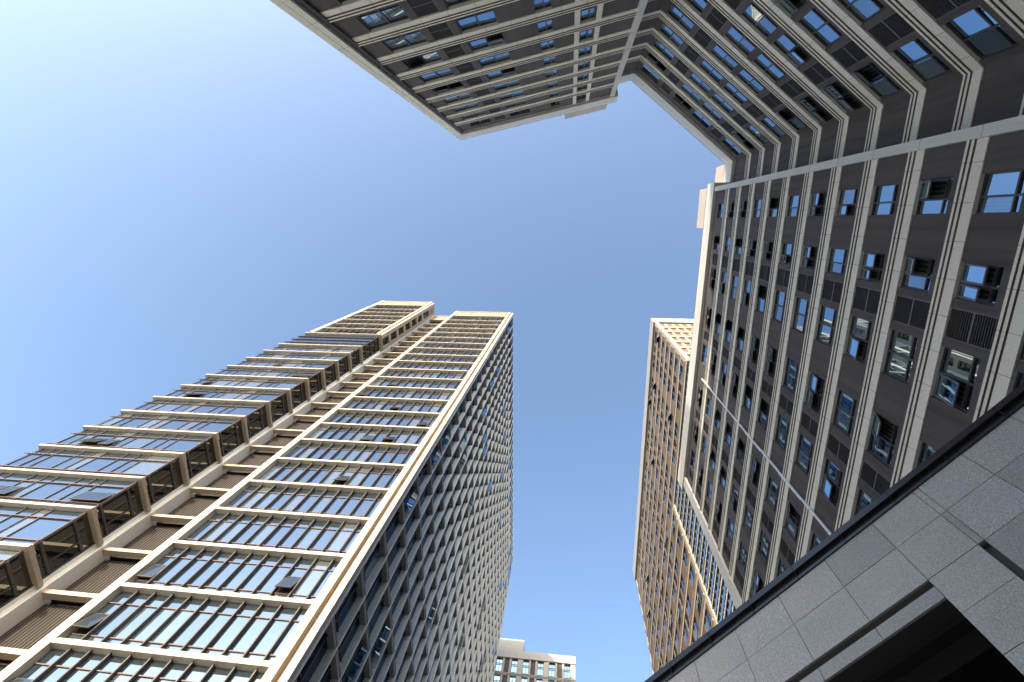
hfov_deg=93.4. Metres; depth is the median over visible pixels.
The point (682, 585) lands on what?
window
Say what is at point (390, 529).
window
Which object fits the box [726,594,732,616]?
window
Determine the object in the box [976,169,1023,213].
window
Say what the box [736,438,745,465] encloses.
window
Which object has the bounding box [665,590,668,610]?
window
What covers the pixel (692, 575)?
window
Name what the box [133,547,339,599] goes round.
window
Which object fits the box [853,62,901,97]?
window
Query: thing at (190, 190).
sky
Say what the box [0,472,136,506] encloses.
window
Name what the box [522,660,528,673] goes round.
window
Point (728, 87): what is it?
window
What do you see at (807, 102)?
window
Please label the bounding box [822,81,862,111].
window
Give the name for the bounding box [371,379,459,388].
window
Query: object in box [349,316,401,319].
window
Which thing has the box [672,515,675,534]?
window
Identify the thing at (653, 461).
window
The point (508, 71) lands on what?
window
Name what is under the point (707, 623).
window
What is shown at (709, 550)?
window
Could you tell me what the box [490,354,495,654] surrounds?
window
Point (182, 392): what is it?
window
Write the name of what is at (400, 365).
window
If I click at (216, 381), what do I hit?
window
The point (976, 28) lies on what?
window
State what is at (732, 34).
window
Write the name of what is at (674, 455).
window
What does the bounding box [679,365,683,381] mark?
window
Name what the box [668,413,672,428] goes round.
window
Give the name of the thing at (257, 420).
window
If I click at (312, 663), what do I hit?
window
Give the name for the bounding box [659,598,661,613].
window
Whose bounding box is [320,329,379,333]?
window
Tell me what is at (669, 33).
window
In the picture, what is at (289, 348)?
window
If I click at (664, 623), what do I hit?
window
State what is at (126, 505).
window
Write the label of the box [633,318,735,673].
residential tower
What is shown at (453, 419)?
window
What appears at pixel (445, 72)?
window
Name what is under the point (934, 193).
window
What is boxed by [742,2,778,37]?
window
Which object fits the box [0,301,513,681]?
office tower
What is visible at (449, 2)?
window
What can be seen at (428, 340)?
window
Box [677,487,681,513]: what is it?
window
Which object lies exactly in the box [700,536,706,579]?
window
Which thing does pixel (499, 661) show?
window
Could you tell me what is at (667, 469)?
window
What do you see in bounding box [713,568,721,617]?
window
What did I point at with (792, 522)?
window
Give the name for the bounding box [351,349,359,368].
window
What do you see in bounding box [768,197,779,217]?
window
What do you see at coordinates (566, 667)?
window
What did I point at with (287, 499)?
window
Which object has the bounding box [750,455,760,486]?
window
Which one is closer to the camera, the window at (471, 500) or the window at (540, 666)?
the window at (471, 500)
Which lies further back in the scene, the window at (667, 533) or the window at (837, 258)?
the window at (667, 533)
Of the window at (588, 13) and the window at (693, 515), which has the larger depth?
the window at (693, 515)
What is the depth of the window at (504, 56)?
30.24 m
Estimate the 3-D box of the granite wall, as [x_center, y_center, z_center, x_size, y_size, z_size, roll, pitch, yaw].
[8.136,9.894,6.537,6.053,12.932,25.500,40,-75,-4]
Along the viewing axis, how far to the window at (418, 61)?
27.91 m
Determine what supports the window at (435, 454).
in the office tower at (331, 501)
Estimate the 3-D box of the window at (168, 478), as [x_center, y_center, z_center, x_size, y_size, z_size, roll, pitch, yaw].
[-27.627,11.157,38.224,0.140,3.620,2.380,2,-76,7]
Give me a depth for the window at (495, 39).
27.14 m
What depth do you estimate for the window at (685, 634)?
76.10 m
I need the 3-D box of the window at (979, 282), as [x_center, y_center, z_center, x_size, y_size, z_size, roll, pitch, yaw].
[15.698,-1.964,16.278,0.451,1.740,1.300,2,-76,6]
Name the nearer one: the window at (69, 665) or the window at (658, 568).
the window at (69, 665)
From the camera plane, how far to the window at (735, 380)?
39.19 m
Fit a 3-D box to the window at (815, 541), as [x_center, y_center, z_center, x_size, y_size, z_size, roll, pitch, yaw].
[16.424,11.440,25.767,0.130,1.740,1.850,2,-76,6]
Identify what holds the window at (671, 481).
in the residential tower at (686, 601)
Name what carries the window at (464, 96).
in the apartment block at (858, 334)
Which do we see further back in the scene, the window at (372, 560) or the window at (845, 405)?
the window at (372, 560)
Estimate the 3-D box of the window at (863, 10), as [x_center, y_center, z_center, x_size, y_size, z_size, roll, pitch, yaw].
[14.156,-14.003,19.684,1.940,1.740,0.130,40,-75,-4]
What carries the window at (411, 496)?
in the office tower at (331, 501)
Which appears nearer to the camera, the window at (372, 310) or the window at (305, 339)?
the window at (305, 339)
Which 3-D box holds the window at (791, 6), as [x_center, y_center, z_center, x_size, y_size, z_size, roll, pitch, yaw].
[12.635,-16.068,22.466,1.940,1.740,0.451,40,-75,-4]
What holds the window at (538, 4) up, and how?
in the apartment block at (858, 334)
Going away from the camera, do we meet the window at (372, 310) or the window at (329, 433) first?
the window at (329, 433)
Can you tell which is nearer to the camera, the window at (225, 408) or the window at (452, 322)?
the window at (225, 408)
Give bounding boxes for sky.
[0,0,723,681]
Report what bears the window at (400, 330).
in the office tower at (331, 501)
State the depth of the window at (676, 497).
83.05 m
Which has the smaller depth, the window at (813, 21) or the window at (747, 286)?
the window at (813, 21)
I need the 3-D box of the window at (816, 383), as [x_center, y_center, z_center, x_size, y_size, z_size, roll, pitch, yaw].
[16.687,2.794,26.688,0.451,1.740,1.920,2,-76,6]
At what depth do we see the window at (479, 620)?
71.08 m
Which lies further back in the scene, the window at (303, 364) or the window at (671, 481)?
the window at (671, 481)
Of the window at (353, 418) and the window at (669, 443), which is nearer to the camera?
the window at (353, 418)
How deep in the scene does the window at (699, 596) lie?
69.13 m
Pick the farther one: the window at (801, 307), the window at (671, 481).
the window at (671, 481)
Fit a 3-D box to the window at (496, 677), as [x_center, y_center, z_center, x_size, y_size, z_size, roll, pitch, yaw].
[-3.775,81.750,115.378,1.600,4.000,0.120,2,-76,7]
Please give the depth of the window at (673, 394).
89.41 m
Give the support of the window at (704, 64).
in the apartment block at (858, 334)
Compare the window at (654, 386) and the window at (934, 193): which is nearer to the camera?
the window at (934, 193)
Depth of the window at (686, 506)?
78.08 m
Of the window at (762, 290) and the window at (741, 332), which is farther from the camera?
the window at (741, 332)
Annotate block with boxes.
[270,0,1023,608]
[493,638,575,681]
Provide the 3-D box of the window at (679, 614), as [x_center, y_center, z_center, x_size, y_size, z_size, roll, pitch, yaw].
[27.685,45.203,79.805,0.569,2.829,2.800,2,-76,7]
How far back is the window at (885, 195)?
21.44 m
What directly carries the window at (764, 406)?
in the apartment block at (858, 334)
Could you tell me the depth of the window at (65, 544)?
30.71 m
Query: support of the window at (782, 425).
in the apartment block at (858, 334)
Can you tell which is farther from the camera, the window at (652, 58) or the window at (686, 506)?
the window at (686, 506)
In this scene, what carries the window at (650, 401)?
in the residential tower at (686, 601)
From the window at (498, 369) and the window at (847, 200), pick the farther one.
the window at (498, 369)
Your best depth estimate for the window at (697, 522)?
71.85 m
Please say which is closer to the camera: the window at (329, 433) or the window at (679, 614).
the window at (329, 433)
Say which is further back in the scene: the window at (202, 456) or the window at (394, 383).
the window at (394, 383)
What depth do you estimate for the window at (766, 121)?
34.61 m
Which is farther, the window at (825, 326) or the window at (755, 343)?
the window at (755, 343)
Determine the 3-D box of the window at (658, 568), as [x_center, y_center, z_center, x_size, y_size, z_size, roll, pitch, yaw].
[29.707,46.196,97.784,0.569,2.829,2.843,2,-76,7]
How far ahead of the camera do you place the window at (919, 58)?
20.05 m
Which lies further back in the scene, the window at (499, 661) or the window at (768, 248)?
the window at (499, 661)
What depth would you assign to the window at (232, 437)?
45.88 m
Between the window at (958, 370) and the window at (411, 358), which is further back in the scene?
the window at (411, 358)
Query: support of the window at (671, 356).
in the residential tower at (686, 601)
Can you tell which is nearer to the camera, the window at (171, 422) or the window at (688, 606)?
the window at (171, 422)
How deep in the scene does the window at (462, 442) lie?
61.71 m
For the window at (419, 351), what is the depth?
79.03 m
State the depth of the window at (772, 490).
31.75 m
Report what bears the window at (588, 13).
in the apartment block at (858, 334)
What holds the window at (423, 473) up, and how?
in the office tower at (331, 501)
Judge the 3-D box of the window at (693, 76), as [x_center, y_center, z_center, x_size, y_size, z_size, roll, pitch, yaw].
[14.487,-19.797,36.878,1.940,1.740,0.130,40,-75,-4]
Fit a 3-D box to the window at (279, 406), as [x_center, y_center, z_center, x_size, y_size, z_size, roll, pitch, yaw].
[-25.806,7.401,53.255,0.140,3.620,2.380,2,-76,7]
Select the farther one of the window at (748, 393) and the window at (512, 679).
the window at (512, 679)
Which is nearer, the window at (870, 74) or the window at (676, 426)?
the window at (870, 74)
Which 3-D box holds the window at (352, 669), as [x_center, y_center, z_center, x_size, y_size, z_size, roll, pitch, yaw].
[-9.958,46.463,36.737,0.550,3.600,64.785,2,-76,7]
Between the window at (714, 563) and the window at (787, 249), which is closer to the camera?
the window at (787, 249)
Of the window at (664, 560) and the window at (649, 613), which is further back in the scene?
the window at (649, 613)
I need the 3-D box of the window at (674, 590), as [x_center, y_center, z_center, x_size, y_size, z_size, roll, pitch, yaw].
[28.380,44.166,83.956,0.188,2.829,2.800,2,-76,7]
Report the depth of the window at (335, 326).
87.86 m
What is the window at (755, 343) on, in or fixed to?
in the apartment block at (858, 334)
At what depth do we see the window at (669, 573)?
88.57 m
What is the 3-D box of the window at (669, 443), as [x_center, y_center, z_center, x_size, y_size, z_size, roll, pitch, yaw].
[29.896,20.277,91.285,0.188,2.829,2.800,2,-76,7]
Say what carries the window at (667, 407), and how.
in the residential tower at (686, 601)
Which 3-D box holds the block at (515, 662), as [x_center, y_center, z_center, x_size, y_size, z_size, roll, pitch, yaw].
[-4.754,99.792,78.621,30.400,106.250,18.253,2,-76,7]
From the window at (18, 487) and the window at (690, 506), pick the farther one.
the window at (690, 506)
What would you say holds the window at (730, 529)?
in the apartment block at (858, 334)
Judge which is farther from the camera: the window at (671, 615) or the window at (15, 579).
the window at (671, 615)
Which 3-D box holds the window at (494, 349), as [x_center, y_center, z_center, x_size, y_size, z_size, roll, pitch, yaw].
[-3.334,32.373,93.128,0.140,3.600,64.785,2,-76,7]
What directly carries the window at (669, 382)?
in the residential tower at (686, 601)
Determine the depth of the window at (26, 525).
31.10 m
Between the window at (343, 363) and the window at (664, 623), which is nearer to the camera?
the window at (343, 363)
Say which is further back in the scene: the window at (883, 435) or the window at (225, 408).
the window at (225, 408)
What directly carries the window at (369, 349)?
in the office tower at (331, 501)
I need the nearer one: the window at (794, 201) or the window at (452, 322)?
the window at (794, 201)
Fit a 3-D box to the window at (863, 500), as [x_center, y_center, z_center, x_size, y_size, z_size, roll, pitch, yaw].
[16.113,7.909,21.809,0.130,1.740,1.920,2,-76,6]
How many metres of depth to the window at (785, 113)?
31.65 m
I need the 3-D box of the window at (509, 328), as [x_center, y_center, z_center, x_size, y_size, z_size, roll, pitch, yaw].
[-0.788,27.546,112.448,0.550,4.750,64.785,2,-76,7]
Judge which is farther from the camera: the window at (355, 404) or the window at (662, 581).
the window at (662, 581)
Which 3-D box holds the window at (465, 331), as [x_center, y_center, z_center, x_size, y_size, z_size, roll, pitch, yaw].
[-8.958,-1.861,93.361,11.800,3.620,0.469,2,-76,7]
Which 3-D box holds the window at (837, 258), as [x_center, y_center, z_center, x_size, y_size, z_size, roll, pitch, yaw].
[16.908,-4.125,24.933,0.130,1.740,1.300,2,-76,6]
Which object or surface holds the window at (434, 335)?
in the office tower at (331, 501)
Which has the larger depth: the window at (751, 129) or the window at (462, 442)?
the window at (462, 442)
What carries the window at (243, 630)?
in the office tower at (331, 501)
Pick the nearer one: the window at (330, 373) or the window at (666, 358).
the window at (330, 373)
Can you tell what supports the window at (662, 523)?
in the residential tower at (686, 601)
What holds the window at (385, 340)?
in the office tower at (331, 501)
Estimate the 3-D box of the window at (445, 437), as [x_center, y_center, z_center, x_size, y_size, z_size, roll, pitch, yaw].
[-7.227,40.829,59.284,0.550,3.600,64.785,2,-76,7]
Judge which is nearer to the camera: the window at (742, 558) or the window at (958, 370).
the window at (958, 370)
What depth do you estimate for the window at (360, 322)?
91.97 m
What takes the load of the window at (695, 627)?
in the residential tower at (686, 601)
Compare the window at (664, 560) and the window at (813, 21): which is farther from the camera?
the window at (664, 560)
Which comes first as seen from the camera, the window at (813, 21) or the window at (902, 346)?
the window at (902, 346)
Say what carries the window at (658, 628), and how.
in the residential tower at (686, 601)
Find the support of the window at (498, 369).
in the office tower at (331, 501)
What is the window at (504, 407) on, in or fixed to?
in the office tower at (331, 501)
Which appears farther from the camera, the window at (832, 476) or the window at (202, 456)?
the window at (202, 456)
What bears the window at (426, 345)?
in the office tower at (331, 501)
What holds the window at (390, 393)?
in the office tower at (331, 501)
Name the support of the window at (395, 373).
in the office tower at (331, 501)
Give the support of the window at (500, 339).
in the office tower at (331, 501)
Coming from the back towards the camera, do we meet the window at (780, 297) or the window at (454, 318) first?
the window at (454, 318)
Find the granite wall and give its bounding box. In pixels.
[644,383,1023,681]
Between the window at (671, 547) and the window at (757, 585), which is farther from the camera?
the window at (671, 547)
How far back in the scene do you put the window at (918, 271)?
19.14 m
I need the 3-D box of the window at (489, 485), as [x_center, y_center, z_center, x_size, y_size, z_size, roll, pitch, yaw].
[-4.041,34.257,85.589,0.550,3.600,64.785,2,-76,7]
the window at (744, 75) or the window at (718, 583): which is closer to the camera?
the window at (744, 75)
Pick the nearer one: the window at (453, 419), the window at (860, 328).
the window at (860, 328)
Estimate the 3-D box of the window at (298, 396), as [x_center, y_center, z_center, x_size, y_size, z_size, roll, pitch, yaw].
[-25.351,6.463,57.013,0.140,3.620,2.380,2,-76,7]
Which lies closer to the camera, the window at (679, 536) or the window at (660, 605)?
the window at (679, 536)
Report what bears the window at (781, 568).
in the apartment block at (858, 334)
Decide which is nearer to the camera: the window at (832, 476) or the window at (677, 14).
the window at (832, 476)
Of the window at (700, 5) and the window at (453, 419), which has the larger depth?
the window at (453, 419)
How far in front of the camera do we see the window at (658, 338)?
104.52 m
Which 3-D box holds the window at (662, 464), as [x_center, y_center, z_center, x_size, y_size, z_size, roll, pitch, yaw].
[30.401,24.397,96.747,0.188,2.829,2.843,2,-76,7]
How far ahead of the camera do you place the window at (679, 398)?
84.97 m
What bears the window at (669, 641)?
in the residential tower at (686, 601)
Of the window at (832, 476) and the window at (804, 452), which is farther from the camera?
the window at (804, 452)
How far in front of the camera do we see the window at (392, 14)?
22.09 m
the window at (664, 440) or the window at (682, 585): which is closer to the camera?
the window at (682, 585)
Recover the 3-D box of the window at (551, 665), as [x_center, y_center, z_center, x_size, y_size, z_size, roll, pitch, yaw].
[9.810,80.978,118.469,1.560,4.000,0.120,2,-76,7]
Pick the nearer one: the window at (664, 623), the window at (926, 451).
the window at (926, 451)
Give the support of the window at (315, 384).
in the office tower at (331, 501)
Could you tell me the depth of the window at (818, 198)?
27.06 m
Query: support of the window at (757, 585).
in the apartment block at (858, 334)
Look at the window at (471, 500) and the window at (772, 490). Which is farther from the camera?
the window at (471, 500)
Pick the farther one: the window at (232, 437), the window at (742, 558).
the window at (232, 437)
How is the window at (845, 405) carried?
in the apartment block at (858, 334)
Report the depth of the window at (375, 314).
99.13 m
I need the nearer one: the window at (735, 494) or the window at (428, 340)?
the window at (735, 494)
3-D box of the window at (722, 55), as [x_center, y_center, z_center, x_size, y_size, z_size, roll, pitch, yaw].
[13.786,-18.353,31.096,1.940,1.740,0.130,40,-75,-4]
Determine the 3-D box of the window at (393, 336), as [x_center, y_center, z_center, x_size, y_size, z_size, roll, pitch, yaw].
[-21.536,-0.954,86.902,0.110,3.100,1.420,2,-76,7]
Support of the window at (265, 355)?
in the office tower at (331, 501)
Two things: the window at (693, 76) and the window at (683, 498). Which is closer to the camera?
the window at (693, 76)
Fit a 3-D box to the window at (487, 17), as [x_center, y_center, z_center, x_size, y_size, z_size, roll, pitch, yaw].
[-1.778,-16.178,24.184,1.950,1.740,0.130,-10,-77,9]
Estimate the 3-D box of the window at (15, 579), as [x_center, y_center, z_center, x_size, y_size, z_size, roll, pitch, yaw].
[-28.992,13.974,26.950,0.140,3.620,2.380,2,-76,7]
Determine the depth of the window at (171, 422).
46.36 m
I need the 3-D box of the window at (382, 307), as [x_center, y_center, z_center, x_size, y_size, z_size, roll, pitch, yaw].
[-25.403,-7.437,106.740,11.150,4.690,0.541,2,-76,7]
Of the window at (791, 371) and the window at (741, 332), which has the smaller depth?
the window at (791, 371)
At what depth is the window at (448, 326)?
97.76 m
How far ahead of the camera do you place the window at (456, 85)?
33.57 m
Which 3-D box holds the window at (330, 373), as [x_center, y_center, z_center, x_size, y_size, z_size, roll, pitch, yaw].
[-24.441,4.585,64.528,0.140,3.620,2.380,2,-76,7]
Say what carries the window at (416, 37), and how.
in the apartment block at (858, 334)
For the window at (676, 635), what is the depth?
81.42 m
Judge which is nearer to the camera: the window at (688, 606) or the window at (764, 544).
the window at (764, 544)
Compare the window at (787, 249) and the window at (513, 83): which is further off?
the window at (513, 83)
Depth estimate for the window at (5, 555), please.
28.12 m
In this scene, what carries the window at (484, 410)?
in the office tower at (331, 501)
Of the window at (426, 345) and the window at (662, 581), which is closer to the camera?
the window at (426, 345)
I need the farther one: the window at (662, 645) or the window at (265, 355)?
the window at (662, 645)
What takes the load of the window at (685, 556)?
in the residential tower at (686, 601)
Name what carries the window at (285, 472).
in the office tower at (331, 501)
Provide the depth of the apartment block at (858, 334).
25.52 m
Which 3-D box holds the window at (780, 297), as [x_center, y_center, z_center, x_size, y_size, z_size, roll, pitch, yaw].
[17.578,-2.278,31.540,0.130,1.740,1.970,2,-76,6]
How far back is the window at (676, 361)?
87.84 m
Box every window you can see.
[0,448,177,476]
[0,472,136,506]
[0,505,86,543]
[0,549,22,564]
[0,551,33,607]
[11,648,264,681]
[34,513,94,579]
[47,429,211,452]
[66,590,306,660]
[90,413,240,432]
[96,482,143,537]
[126,399,264,415]
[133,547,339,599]
[146,457,183,505]
[164,387,285,401]
[184,512,364,553]
[186,437,216,478]
[188,377,303,388]
[215,368,320,377]
[219,420,244,456]
[224,484,384,517]
[236,360,334,368]
[247,405,268,438]
[255,352,346,359]
[257,461,401,487]
[270,392,288,422]
[271,345,358,352]
[285,334,377,345]
[285,442,414,464]
[291,381,306,408]
[296,630,331,681]
[308,426,426,443]
[309,372,322,396]
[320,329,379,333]
[325,363,336,386]
[328,411,437,426]
[330,324,386,328]
[334,580,367,681]
[339,355,348,376]
[340,320,394,323]
[344,399,445,412]
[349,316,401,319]
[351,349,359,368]
[355,313,406,315]
[357,4,408,29]
[357,388,453,399]
[362,336,378,360]
[363,542,390,681]
[365,309,413,312]
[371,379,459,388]
[374,305,420,308]
[382,336,387,345]
[383,31,426,50]
[383,370,466,378]
[386,510,407,681]
[391,331,395,339]
[393,362,471,370]
[398,327,402,334]
[402,355,476,362]
[403,51,441,70]
[404,485,423,681]
[411,349,480,355]
[418,343,484,348]
[419,68,452,81]
[419,463,436,681]
[424,338,488,342]
[431,333,491,337]
[431,445,445,676]
[432,81,463,93]
[436,329,495,332]
[441,429,453,654]
[442,325,497,328]
[443,93,471,102]
[444,0,468,6]
[447,321,500,324]
[451,316,503,320]
[451,415,463,648]
[456,9,496,30]
[459,403,468,599]
[465,393,473,581]
[468,32,504,50]
[472,383,481,673]
[477,374,485,662]
[478,51,510,66]
[482,368,486,530]
[486,361,491,519]
[487,67,515,79]
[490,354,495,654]
[493,675,500,681]
[494,80,520,90]
[494,349,495,483]
[495,658,502,671]
[497,342,500,588]
[500,339,502,476]
[503,334,505,587]
[508,324,510,578]
[509,676,515,681]
[510,659,517,672]
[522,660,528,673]
[533,0,551,9]
[537,18,553,32]
[537,662,543,675]
[548,663,554,676]
[564,664,569,678]
[581,6,595,20]
[638,398,651,593]
[647,52,666,72]
[647,608,650,622]
[651,458,654,470]
[652,38,674,60]
[653,383,656,395]
[656,336,659,349]
[657,559,659,576]
[657,620,659,635]
[659,22,683,47]
[659,537,661,551]
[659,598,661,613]
[661,453,663,468]
[661,513,663,528]
[661,574,663,591]
[661,638,663,655]
[663,429,665,443]
[663,489,665,505]
[663,551,665,568]
[663,615,666,634]
[665,346,667,360]
[665,404,668,419]
[665,464,668,481]
[665,526,668,544]
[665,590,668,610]
[667,3,694,32]
[668,379,670,394]
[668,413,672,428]
[668,440,670,455]
[668,502,670,519]
[668,567,670,584]
[668,635,670,652]
[670,352,672,367]
[670,476,672,492]
[670,541,673,559]
[670,609,673,630]
[672,386,675,401]
[672,449,675,467]
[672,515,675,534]
[672,582,675,603]
[674,358,677,374]
[674,423,677,439]
[675,364,688,508]
[675,557,678,578]
[675,628,678,650]
[677,394,680,411]
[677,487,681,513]
[677,530,681,549]
[677,603,681,625]
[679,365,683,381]
[680,490,684,522]
[680,574,684,597]
[683,495,687,530]
[683,546,687,567]
[683,624,687,647]
[686,502,691,538]
[686,595,690,618]
[687,0,707,13]
[689,72,711,93]
[689,509,694,549]
[689,566,694,588]
[693,519,698,558]
[693,616,698,639]
[696,527,702,568]
[696,586,701,612]
[699,59,723,83]
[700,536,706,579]
[704,547,711,590]
[704,609,710,630]
[708,556,716,603]
[710,44,738,70]
[711,93,734,112]
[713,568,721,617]
[718,580,726,622]
[723,82,748,103]
[724,25,756,55]
[726,517,733,546]
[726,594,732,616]
[730,484,738,511]
[731,372,738,398]
[736,327,745,352]
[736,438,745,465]
[737,69,765,93]
[738,542,747,572]
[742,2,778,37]
[742,279,751,306]
[743,384,752,412]
[743,505,752,535]
[746,125,769,144]
[750,335,759,363]
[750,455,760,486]
[752,568,763,594]
[753,53,785,81]
[756,284,766,313]
[758,397,769,429]
[758,529,769,565]
[761,117,786,137]
[763,241,773,260]
[765,345,777,376]
[766,476,778,510]
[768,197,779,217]
[773,33,811,66]
[773,290,785,322]
[775,0,806,14]
[775,414,788,449]
[776,558,785,576]
[777,107,807,130]
[780,243,792,264]
[783,357,798,392]
[785,502,800,540]
[787,194,800,216]
[792,297,808,332]
[796,434,812,474]
[797,95,832,121]
[798,8,842,47]
[802,245,817,268]
[806,372,823,411]
[809,191,825,216]
[809,532,820,550]
[816,305,836,345]
[821,458,842,504]
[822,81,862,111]
[827,248,846,274]
[833,389,856,435]
[837,188,857,216]
[838,0,884,23]
[846,316,871,361]
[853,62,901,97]
[854,488,872,515]
[859,251,884,282]
[867,412,898,466]
[871,183,898,215]
[884,329,917,383]
[892,38,951,81]
[901,256,934,291]
[916,177,952,214]
[917,442,936,465]
[933,347,980,411]
[945,5,1018,58]
[956,262,1003,305]
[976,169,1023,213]
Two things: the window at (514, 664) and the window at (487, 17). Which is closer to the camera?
the window at (487, 17)
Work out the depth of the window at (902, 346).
20.07 m
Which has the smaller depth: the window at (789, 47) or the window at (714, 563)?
the window at (789, 47)
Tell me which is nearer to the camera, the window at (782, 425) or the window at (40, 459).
the window at (782, 425)
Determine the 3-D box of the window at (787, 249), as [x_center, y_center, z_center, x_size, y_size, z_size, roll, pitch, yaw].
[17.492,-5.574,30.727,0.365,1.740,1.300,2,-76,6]
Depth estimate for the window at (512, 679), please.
116.20 m
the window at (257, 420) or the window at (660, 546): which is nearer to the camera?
the window at (257, 420)
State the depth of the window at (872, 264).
21.94 m
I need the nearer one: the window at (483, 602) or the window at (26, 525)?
the window at (26, 525)
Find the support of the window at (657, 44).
in the apartment block at (858, 334)
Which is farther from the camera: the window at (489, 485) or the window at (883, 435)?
the window at (489, 485)
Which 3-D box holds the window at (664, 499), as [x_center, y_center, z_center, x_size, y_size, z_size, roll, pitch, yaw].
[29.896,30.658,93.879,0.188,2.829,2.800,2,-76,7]
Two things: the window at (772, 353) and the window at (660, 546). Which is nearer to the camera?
the window at (772, 353)
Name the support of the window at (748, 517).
in the apartment block at (858, 334)
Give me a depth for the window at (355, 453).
44.80 m
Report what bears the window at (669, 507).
in the residential tower at (686, 601)
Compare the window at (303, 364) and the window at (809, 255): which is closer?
the window at (809, 255)
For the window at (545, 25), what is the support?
in the apartment block at (858, 334)
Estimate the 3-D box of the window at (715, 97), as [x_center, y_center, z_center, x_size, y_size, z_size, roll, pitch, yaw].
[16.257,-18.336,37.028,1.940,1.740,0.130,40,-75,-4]
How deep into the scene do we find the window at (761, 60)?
28.56 m
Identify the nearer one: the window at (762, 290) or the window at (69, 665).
the window at (69, 665)
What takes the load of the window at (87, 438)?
in the office tower at (331, 501)
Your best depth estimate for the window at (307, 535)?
33.41 m

